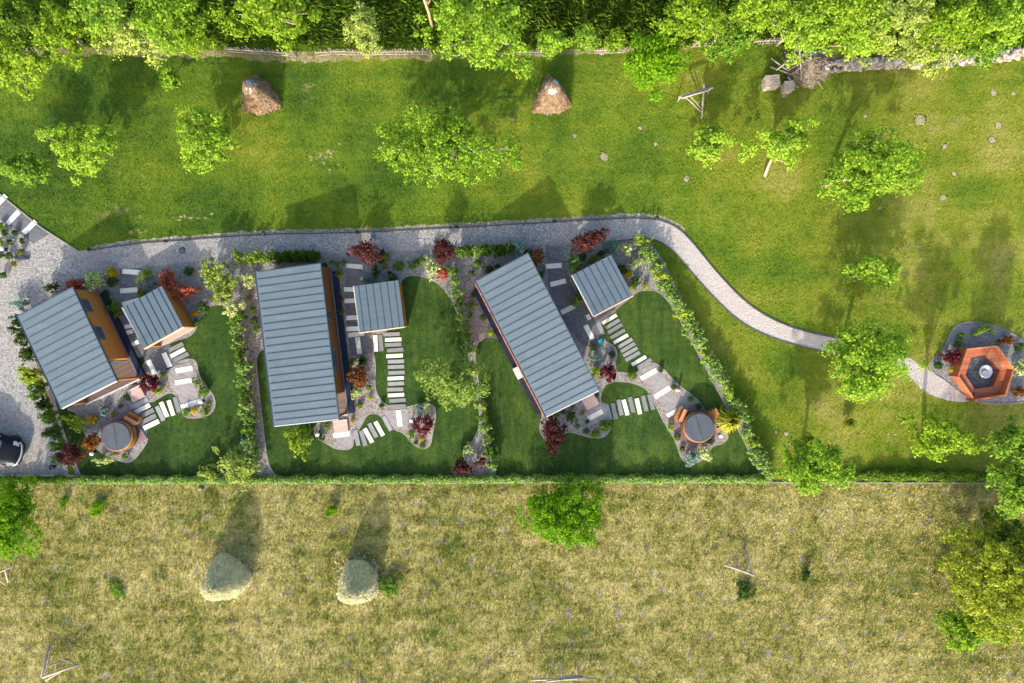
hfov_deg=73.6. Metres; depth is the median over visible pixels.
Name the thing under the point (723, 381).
shrub
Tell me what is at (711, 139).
fruit tree
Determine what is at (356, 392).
shrub
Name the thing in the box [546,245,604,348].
paving
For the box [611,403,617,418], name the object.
stepping slab
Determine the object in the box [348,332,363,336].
stepping slab
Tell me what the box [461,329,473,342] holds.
shrub
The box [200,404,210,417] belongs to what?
shrub
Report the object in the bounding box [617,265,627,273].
shrub
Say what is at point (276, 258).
shrub
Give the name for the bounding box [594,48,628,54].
wattle fence
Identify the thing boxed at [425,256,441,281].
shrub
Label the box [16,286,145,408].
timber cabin
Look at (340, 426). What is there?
deck step
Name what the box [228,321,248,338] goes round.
shrub
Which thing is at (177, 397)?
kerb
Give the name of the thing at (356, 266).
stepping slab
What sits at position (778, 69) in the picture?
pole frame
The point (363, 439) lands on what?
stepping slab
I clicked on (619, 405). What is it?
stepping slab
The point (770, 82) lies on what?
boulder
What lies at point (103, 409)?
shrub
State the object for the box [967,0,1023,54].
tree
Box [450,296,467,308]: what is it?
shrub
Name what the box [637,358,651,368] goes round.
stepping slab
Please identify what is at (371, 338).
kerb
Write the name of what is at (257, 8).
tree
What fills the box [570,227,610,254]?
maple
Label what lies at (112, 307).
shrub
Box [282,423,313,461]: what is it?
bush
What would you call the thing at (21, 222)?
paving
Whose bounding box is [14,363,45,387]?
shrub
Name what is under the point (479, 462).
shrub
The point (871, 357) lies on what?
tree
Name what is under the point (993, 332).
shrub
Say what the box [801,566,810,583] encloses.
weed
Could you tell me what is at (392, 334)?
stepping slab
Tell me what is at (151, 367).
stepping slab
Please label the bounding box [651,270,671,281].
shrub
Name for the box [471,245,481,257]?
shrub
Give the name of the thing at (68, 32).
tree
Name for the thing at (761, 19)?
tree
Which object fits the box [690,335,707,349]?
shrub
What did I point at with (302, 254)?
shrub
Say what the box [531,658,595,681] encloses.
drying rack
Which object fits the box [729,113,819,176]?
fruit tree
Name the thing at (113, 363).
door
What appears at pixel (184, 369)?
stepping slab
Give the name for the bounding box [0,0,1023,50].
crop grass
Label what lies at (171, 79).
young tree
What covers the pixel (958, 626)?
fruit tree
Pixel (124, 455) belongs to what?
shrub
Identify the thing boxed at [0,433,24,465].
parked car
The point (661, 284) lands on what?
shrub
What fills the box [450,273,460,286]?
shrub
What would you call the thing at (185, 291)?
shrub
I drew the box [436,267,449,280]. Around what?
shrub
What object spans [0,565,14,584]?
drying rack
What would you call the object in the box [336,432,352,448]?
paving
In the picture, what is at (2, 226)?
shrub
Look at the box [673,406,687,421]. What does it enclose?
tub steps
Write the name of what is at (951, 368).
flower clump
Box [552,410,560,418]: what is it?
shrub
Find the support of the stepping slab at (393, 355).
on the lawn at (314, 456)
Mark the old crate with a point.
(787, 87)
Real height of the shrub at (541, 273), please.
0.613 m
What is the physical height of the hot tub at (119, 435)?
0.980 m
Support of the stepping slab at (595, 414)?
on the paving at (601, 417)
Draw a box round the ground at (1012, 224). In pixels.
[0,0,1023,682]
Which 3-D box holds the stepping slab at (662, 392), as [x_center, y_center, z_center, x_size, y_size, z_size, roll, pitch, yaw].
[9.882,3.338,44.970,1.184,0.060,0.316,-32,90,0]
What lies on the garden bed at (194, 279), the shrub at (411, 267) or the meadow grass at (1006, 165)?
the shrub at (411, 267)
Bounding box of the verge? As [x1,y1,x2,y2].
[89,213,684,248]
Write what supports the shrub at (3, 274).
on the gravel path at (51, 258)
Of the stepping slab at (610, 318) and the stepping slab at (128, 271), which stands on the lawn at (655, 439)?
the stepping slab at (610, 318)
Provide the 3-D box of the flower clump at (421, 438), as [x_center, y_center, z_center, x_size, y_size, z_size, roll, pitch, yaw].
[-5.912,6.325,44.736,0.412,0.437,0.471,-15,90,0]
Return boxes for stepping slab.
[0,194,7,204]
[6,210,19,224]
[22,220,36,234]
[120,287,137,292]
[122,269,139,274]
[122,298,138,306]
[131,340,138,345]
[133,397,148,408]
[134,403,150,413]
[139,408,154,416]
[140,414,156,424]
[143,419,159,429]
[146,359,156,374]
[155,405,165,421]
[159,401,168,417]
[162,352,171,367]
[167,400,175,415]
[168,342,183,351]
[170,347,185,357]
[173,352,188,361]
[173,396,180,412]
[175,366,192,372]
[175,378,191,384]
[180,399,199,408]
[333,430,349,437]
[344,287,353,291]
[345,298,354,302]
[346,263,362,268]
[346,315,356,319]
[346,326,358,330]
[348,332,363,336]
[353,430,359,445]
[355,337,361,353]
[359,430,366,445]
[363,427,373,443]
[367,422,377,437]
[373,335,377,351]
[374,421,384,436]
[378,335,383,350]
[382,416,392,430]
[383,332,399,335]
[385,337,401,341]
[385,343,401,346]
[386,354,402,357]
[387,348,403,351]
[387,376,403,380]
[387,387,403,391]
[388,359,403,363]
[388,365,403,368]
[388,371,404,374]
[388,381,403,385]
[388,393,403,396]
[389,398,405,402]
[389,404,405,407]
[396,410,402,425]
[545,263,561,268]
[550,279,565,286]
[560,305,574,314]
[583,324,594,339]
[587,409,602,419]
[595,319,604,335]
[600,309,615,319]
[602,314,616,324]
[604,318,619,328]
[605,404,611,419]
[607,323,622,333]
[610,329,625,338]
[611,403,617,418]
[613,334,627,343]
[616,399,623,415]
[618,337,632,348]
[620,342,635,352]
[622,346,637,356]
[622,399,629,415]
[625,351,640,361]
[628,396,634,412]
[631,355,646,365]
[635,398,641,413]
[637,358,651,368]
[640,368,657,380]
[641,395,648,411]
[647,394,654,409]
[654,386,670,398]
[666,406,682,417]
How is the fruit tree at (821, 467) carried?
on the ground at (1012, 224)
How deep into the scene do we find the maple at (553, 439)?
43.53 m
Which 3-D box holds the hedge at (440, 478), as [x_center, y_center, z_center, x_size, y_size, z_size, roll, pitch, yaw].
[-6.112,9.033,44.580,46.432,0.903,0.877,0,90,0]
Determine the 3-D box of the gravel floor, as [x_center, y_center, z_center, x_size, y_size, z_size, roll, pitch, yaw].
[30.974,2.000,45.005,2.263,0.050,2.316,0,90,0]
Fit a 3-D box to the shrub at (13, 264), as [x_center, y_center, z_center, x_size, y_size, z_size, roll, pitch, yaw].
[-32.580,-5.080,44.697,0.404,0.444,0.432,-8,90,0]
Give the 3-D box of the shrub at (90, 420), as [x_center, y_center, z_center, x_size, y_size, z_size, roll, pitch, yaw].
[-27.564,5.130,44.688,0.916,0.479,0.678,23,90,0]
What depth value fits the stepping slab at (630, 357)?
44.94 m
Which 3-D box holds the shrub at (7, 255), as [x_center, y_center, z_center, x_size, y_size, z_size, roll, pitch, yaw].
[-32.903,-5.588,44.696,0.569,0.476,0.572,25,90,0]
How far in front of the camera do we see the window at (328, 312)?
42.99 m
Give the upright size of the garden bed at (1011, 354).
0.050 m
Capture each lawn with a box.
[55,305,246,476]
[257,276,478,476]
[476,290,757,476]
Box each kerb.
[0,194,78,250]
[1,475,96,476]
[18,482,995,483]
[53,304,246,477]
[67,384,147,462]
[90,218,835,337]
[137,359,215,418]
[256,275,479,477]
[314,331,435,449]
[475,290,758,477]
[538,239,616,438]
[601,238,832,353]
[611,363,727,463]
[929,322,1023,403]
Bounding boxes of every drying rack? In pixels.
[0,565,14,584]
[40,640,78,680]
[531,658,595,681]
[676,84,712,118]
[724,545,754,575]
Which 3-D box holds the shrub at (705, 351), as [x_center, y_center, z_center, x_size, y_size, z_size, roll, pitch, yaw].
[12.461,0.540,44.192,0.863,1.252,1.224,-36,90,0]
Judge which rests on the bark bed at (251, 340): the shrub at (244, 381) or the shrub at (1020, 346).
the shrub at (244, 381)
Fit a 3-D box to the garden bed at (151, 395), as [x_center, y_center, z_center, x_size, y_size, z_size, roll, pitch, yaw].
[-22.082,2.982,45.003,5.112,0.050,4.102,0,90,0]
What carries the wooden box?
on the lawn at (655, 439)
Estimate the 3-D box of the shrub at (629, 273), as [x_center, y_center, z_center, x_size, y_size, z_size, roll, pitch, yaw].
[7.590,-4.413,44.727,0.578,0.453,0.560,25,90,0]
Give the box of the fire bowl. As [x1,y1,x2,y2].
[979,365,992,377]
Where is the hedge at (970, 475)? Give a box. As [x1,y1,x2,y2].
[841,468,1004,483]
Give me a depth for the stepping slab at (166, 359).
44.94 m
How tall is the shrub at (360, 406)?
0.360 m
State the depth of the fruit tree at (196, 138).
41.73 m
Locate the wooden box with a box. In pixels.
[705,407,720,419]
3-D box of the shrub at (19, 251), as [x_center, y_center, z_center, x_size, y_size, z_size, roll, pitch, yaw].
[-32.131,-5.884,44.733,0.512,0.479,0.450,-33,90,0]
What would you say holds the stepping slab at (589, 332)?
on the paving at (567, 290)
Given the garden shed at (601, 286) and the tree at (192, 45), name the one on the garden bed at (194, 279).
the garden shed at (601, 286)
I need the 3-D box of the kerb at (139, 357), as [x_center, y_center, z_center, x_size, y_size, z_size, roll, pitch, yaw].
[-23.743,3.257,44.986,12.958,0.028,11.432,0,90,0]
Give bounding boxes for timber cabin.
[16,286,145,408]
[254,263,354,426]
[473,253,599,416]
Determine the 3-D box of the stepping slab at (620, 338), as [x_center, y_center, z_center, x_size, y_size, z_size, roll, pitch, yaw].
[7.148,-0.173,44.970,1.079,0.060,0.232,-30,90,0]
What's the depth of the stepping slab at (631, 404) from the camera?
44.94 m
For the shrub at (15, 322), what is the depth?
43.72 m
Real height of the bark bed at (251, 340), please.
0.050 m
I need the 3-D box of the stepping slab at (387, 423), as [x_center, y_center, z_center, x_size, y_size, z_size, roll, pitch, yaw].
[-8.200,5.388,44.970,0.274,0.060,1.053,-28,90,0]
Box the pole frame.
[770,47,802,87]
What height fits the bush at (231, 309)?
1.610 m
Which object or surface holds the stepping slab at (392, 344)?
on the lawn at (314, 456)
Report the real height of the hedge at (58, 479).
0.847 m
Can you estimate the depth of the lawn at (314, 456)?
44.98 m
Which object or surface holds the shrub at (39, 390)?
on the garden bed at (194, 279)
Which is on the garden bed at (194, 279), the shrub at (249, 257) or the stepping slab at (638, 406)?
the shrub at (249, 257)
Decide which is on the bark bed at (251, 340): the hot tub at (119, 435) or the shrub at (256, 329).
the shrub at (256, 329)
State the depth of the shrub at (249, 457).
44.10 m
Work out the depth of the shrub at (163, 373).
44.68 m
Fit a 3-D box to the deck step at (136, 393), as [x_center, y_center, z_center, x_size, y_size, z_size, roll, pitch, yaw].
[-24.654,3.410,44.903,0.920,0.150,0.840,-27,90,0]
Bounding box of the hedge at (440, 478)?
[64,473,772,485]
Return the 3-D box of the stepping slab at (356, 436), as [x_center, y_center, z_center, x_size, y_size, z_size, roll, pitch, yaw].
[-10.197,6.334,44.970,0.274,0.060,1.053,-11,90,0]
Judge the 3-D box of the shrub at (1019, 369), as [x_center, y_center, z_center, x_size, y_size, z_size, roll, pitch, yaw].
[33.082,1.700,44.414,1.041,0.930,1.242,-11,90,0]
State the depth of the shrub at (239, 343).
44.12 m
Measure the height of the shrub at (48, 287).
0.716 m
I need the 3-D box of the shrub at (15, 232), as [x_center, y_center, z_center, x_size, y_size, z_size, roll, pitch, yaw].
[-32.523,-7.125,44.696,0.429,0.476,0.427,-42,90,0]
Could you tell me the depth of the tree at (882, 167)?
39.55 m
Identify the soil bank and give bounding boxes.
[0,45,687,63]
[793,46,1023,86]
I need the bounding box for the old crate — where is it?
[780,80,794,93]
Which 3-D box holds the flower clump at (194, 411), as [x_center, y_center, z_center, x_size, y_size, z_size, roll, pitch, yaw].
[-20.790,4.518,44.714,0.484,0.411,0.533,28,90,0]
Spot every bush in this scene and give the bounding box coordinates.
[138,374,161,391]
[196,463,218,481]
[199,256,230,289]
[210,275,242,305]
[211,446,261,491]
[222,300,246,318]
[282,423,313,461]
[344,364,368,387]
[412,414,434,434]
[599,362,616,383]
[938,347,960,363]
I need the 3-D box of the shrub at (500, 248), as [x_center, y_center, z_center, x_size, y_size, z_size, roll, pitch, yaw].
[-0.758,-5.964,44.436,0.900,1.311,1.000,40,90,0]
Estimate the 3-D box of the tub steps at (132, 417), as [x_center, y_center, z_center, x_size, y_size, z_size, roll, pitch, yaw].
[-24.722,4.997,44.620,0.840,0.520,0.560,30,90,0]
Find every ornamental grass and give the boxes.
[335,268,343,278]
[715,406,745,434]
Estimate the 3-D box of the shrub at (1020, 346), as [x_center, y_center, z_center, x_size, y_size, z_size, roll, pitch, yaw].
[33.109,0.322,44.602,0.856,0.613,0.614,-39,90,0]
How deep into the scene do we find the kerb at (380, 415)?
44.97 m
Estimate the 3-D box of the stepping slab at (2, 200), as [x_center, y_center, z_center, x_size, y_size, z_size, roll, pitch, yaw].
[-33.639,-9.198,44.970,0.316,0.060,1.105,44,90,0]
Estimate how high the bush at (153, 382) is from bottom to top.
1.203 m
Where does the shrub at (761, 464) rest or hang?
on the garden bed at (194, 279)
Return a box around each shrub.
[0,222,6,231]
[0,237,5,246]
[0,272,7,277]
[1,229,8,235]
[4,252,13,259]
[6,239,13,244]
[6,314,19,330]
[8,296,29,311]
[9,326,28,346]
[10,230,18,235]
[10,260,17,266]
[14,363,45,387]
[15,344,34,361]
[17,248,24,255]
[26,377,48,400]
[31,395,53,409]
[37,407,65,423]
[40,425,67,437]
[42,282,58,292]
[45,436,67,451]
[50,455,62,465]
[57,414,88,433]
[63,278,93,289]
[81,432,101,451]
[82,270,109,291]
[85,413,97,425]
[90,453,116,465]
[98,405,108,415]
[102,289,109,294]
[104,299,120,311]
[106,266,118,277]
[107,278,118,286]
[113,310,123,317]
[121,453,128,459]
[122,395,130,401]
[135,271,145,285]
[137,289,146,297]
[141,268,152,279]
[143,279,158,289]
[153,386,167,394]
[156,266,177,290]
[159,371,167,379]
[171,283,203,300]
[180,407,189,417]
[183,266,193,275]
[191,377,204,387]
[193,318,199,325]
[196,301,209,313]
[198,386,209,396]
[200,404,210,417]
[225,309,247,324]
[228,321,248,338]
[231,335,248,348]
[232,248,245,267]
[232,345,249,364]
[233,373,254,388]
[234,359,255,375]
[237,397,257,414]
[238,386,253,400]
[240,425,256,442]
[240,434,261,453]
[240,435,248,451]
[241,273,255,288]
[241,410,258,430]
[242,251,255,265]
[244,448,258,466]
[248,306,255,312]
[250,317,257,322]
[252,248,264,263]
[252,325,260,332]
[262,249,274,266]
[272,250,282,264]
[280,250,292,262]
[289,249,300,262]
[298,249,309,261]
[307,250,320,263]
[316,431,324,442]
[322,421,330,430]
[347,358,355,364]
[350,388,363,399]
[356,402,362,408]
[358,354,368,365]
[359,273,375,283]
[365,384,371,391]
[371,269,380,278]
[379,402,383,409]
[383,252,389,261]
[388,273,397,280]
[393,261,404,270]
[405,429,414,440]
[407,262,415,270]
[412,258,421,266]
[413,403,423,412]
[418,443,425,449]
[420,255,426,265]
[420,401,430,412]
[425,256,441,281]
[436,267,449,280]
[444,263,458,275]
[447,287,465,298]
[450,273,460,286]
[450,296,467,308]
[451,458,474,479]
[455,246,465,258]
[455,309,467,321]
[457,320,472,331]
[459,342,477,356]
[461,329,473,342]
[461,441,473,456]
[464,245,473,257]
[468,302,477,310]
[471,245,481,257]
[472,457,485,466]
[473,258,483,268]
[473,398,487,410]
[474,409,488,420]
[478,421,492,433]
[480,243,491,256]
[481,432,494,447]
[481,444,497,461]
[484,265,492,272]
[486,326,494,335]
[486,459,497,470]
[487,244,497,258]
[495,244,505,256]
[501,240,514,255]
[509,237,529,257]
[523,248,532,254]
[529,247,544,266]
[539,267,545,277]
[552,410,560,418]
[566,409,577,422]
[567,253,583,279]
[568,296,584,307]
[578,252,586,261]
[587,351,601,361]
[588,254,598,263]
[589,344,595,350]
[589,364,600,377]
[590,430,601,438]
[596,249,606,257]
[598,420,611,432]
[602,240,618,255]
[608,351,615,357]
[615,242,635,256]
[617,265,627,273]
[624,269,632,277]
[626,370,636,380]
[627,256,640,269]
[631,275,642,286]
[633,233,652,246]
[638,242,652,255]
[639,249,659,263]
[642,282,648,289]
[643,260,666,274]
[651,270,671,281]
[655,277,674,293]
[663,285,679,301]
[667,421,674,431]
[670,296,686,311]
[671,307,692,322]
[673,434,679,440]
[680,311,698,331]
[682,324,704,339]
[685,450,699,467]
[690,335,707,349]
[694,345,713,359]
[695,403,701,409]
[695,445,711,461]
[700,353,719,368]
[706,439,714,444]
[708,362,726,382]
[717,371,730,389]
[720,383,733,401]
[729,395,746,408]
[731,404,754,423]
[738,424,755,438]
[742,434,761,448]
[747,444,767,461]
[749,454,774,474]
[758,465,777,479]
[933,361,943,369]
[952,340,964,347]
[957,332,966,339]
[971,324,994,335]
[989,329,996,335]
[993,334,1015,346]
[1011,386,1023,396]
[1012,359,1023,376]
[1013,342,1023,352]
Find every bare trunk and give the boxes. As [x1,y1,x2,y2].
[423,0,433,27]
[774,27,787,46]
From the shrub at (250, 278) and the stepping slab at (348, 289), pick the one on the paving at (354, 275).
the stepping slab at (348, 289)
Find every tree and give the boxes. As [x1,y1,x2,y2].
[0,0,63,54]
[0,36,56,101]
[0,151,52,187]
[0,472,44,561]
[27,0,105,72]
[34,121,119,185]
[67,0,138,38]
[90,9,171,69]
[126,0,211,55]
[159,65,182,91]
[167,23,216,60]
[174,102,240,174]
[208,0,321,55]
[340,1,382,58]
[372,102,523,187]
[412,0,534,79]
[412,352,490,411]
[512,472,604,548]
[535,25,573,59]
[573,23,601,52]
[603,26,627,53]
[622,30,692,101]
[646,0,726,54]
[685,120,736,170]
[700,3,762,64]
[716,0,807,40]
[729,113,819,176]
[772,432,856,495]
[774,0,846,68]
[800,0,888,40]
[816,12,896,69]
[817,124,930,214]
[818,315,928,403]
[842,253,907,294]
[843,418,856,430]
[859,0,936,62]
[890,29,965,79]
[899,410,990,462]
[916,0,996,58]
[931,609,1008,653]
[936,514,1023,646]
[950,29,1023,71]
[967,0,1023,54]
[972,509,1023,570]
[984,457,1023,519]
[986,414,1023,464]
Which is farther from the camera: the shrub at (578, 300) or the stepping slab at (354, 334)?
the stepping slab at (354, 334)
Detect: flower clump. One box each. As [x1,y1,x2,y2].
[189,407,198,414]
[192,310,198,316]
[418,435,424,441]
[946,365,954,372]
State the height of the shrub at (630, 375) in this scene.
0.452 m
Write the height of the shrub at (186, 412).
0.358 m
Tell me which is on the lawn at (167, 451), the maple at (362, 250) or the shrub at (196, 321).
the shrub at (196, 321)
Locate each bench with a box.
[13,256,28,259]
[949,345,1013,400]
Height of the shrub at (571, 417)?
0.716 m
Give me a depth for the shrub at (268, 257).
44.05 m
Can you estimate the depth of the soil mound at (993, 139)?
44.99 m
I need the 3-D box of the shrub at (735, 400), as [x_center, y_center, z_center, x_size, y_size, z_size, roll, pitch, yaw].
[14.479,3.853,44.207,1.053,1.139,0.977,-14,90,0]
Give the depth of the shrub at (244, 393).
44.13 m
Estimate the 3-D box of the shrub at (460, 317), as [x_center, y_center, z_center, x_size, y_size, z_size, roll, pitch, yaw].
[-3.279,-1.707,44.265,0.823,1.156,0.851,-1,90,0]
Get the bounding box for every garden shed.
[122,286,195,349]
[353,280,407,333]
[571,255,632,316]
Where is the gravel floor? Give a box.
[966,355,994,388]
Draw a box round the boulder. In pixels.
[761,74,779,90]
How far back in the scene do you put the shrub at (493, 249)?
44.08 m
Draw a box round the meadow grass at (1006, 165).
[0,43,1023,486]
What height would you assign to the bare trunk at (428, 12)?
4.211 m
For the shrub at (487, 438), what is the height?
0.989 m
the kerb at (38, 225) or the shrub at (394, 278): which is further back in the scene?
the kerb at (38, 225)
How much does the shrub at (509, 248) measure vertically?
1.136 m
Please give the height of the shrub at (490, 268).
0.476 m
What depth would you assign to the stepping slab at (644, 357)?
44.94 m
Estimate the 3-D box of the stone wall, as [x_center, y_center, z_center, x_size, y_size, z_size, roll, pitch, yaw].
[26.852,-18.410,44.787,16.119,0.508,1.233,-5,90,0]
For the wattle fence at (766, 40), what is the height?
1.076 m
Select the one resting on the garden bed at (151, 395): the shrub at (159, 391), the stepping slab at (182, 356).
the shrub at (159, 391)
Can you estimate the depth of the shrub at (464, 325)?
44.23 m
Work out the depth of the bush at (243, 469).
43.85 m
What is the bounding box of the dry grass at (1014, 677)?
[0,481,1023,682]
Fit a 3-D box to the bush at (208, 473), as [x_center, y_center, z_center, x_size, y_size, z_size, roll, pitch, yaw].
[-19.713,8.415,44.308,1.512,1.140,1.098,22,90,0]
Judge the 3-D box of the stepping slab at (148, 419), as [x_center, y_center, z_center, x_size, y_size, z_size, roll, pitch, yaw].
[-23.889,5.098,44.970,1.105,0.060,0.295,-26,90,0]
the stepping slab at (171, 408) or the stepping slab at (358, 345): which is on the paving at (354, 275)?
the stepping slab at (358, 345)
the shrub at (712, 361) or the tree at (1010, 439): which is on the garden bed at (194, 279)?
the shrub at (712, 361)
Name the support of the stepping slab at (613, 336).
on the lawn at (655, 439)
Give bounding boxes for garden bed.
[22,240,767,476]
[68,385,146,461]
[138,360,214,417]
[315,332,434,448]
[536,240,615,437]
[614,364,726,461]
[931,322,1023,403]
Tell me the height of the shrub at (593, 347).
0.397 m
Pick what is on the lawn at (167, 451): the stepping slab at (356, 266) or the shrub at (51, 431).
the shrub at (51, 431)
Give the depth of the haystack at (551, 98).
43.88 m
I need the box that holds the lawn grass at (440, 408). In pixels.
[54,278,753,476]
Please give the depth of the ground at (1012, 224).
45.00 m
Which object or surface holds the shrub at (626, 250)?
on the garden bed at (194, 279)
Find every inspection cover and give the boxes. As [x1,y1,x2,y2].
[179,247,185,253]
[370,233,376,239]
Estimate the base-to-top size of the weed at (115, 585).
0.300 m
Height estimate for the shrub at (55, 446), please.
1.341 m
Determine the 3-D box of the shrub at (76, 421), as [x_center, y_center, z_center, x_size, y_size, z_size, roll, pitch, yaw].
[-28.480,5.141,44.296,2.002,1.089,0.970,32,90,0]
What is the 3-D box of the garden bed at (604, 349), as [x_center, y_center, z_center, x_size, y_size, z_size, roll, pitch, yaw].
[3.859,-0.008,45.003,6.072,0.050,13.352,0,90,0]
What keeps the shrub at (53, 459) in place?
on the lawn at (167, 451)
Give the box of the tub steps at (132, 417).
[123,411,142,424]
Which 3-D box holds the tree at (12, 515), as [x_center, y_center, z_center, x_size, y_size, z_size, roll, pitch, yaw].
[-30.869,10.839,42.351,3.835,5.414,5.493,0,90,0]
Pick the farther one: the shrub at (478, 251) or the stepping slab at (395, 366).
the stepping slab at (395, 366)
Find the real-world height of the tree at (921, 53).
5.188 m
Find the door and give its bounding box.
[110,360,124,366]
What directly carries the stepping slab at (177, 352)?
on the lawn at (167, 451)
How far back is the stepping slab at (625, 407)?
44.94 m
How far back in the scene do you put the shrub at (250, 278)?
44.08 m
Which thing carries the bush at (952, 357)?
on the garden bed at (1011, 354)
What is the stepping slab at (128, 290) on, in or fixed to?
on the paving at (156, 357)
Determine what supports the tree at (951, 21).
on the ground at (1012, 224)
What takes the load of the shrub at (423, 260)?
on the garden bed at (194, 279)
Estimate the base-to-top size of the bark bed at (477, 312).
0.050 m
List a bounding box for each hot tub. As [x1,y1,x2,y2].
[101,419,138,451]
[680,410,713,442]
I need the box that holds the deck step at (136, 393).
[127,385,145,401]
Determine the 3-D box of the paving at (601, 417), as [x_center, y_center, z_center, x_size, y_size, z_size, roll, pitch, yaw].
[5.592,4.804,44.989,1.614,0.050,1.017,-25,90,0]
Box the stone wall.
[820,46,1023,73]
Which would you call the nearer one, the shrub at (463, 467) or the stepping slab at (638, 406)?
the shrub at (463, 467)
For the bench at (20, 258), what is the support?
on the gravel path at (51, 258)
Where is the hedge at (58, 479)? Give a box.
[0,474,66,484]
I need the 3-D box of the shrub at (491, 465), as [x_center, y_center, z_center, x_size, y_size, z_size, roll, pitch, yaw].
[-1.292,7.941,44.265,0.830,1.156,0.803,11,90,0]
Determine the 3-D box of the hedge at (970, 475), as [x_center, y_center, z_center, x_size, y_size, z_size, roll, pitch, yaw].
[27.073,8.812,44.550,11.377,0.962,1.106,0,90,0]
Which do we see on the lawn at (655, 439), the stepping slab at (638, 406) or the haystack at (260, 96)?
the stepping slab at (638, 406)
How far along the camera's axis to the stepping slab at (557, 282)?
44.94 m
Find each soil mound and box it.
[600,151,608,162]
[684,175,689,182]
[913,113,926,125]
[939,193,946,200]
[988,136,995,143]
[990,89,997,96]
[994,122,1001,127]
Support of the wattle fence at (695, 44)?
on the ground at (1012, 224)
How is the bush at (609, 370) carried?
on the garden bed at (604, 349)
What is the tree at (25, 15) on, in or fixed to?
on the ground at (1012, 224)
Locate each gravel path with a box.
[0,217,839,474]
[897,357,968,401]
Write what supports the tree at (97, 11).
on the ground at (1012, 224)
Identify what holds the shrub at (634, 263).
on the garden bed at (194, 279)
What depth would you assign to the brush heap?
44.58 m
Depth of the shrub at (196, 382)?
44.60 m
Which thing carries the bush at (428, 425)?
on the garden bed at (359, 415)
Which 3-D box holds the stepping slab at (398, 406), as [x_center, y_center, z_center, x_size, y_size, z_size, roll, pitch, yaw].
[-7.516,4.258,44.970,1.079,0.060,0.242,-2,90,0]
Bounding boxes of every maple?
[54,441,86,467]
[346,236,384,265]
[432,237,458,265]
[539,415,568,455]
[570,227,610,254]
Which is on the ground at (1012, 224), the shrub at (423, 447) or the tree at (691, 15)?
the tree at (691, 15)
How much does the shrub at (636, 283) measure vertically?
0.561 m
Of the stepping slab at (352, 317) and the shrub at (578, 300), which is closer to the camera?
the shrub at (578, 300)
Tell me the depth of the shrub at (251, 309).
44.67 m
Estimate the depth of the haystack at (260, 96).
43.91 m
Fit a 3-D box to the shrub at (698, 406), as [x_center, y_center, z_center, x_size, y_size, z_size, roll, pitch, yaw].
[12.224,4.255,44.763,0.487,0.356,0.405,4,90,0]
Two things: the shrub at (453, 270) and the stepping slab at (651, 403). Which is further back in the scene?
the stepping slab at (651, 403)
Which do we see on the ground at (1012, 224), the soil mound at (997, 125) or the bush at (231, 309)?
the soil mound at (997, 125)
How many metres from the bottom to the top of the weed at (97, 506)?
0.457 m
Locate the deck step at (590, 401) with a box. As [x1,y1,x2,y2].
[582,394,598,409]
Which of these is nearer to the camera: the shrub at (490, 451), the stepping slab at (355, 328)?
the shrub at (490, 451)
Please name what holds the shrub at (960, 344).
on the garden bed at (1011, 354)
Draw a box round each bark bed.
[241,280,270,474]
[460,270,493,474]
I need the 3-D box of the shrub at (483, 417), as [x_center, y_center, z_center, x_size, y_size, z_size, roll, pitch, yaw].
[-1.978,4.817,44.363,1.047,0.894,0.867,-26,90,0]
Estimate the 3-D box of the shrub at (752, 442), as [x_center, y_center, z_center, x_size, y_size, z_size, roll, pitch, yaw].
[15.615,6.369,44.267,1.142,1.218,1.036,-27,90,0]
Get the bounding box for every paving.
[0,194,48,243]
[119,269,178,372]
[167,362,199,404]
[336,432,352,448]
[345,253,373,354]
[382,409,409,428]
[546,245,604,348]
[586,402,607,423]
[640,364,694,412]
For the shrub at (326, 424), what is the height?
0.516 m
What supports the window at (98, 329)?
in the timber cabin at (81, 346)
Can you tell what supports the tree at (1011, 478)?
on the ground at (1012, 224)
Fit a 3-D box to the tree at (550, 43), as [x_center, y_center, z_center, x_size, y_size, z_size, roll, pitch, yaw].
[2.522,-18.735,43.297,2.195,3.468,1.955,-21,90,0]
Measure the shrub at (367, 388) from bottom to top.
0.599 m
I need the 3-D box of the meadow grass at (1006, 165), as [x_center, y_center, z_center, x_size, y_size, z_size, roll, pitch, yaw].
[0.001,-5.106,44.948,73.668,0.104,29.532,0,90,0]
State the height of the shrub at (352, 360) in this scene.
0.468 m
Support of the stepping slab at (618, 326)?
on the lawn at (655, 439)
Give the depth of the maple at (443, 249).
43.24 m
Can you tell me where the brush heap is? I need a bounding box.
[782,39,834,89]
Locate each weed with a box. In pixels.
[59,496,69,513]
[88,499,107,517]
[103,575,124,602]
[324,505,337,516]
[378,572,403,600]
[736,580,756,601]
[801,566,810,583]
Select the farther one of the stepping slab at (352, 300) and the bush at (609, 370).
the stepping slab at (352, 300)
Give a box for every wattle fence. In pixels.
[224,46,296,57]
[315,47,430,56]
[516,48,551,56]
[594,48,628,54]
[691,39,715,47]
[751,37,781,45]
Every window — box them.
[81,299,93,311]
[93,326,106,339]
[327,311,330,320]
[332,349,337,370]
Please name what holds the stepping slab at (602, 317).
on the garden bed at (194, 279)
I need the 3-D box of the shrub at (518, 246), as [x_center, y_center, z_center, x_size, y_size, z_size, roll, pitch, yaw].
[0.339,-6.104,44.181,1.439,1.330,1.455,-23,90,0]
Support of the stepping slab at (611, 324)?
on the lawn at (655, 439)
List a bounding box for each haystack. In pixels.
[199,546,262,611]
[241,75,282,115]
[333,551,382,610]
[532,74,571,115]
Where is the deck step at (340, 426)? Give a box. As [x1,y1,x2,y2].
[333,419,348,433]

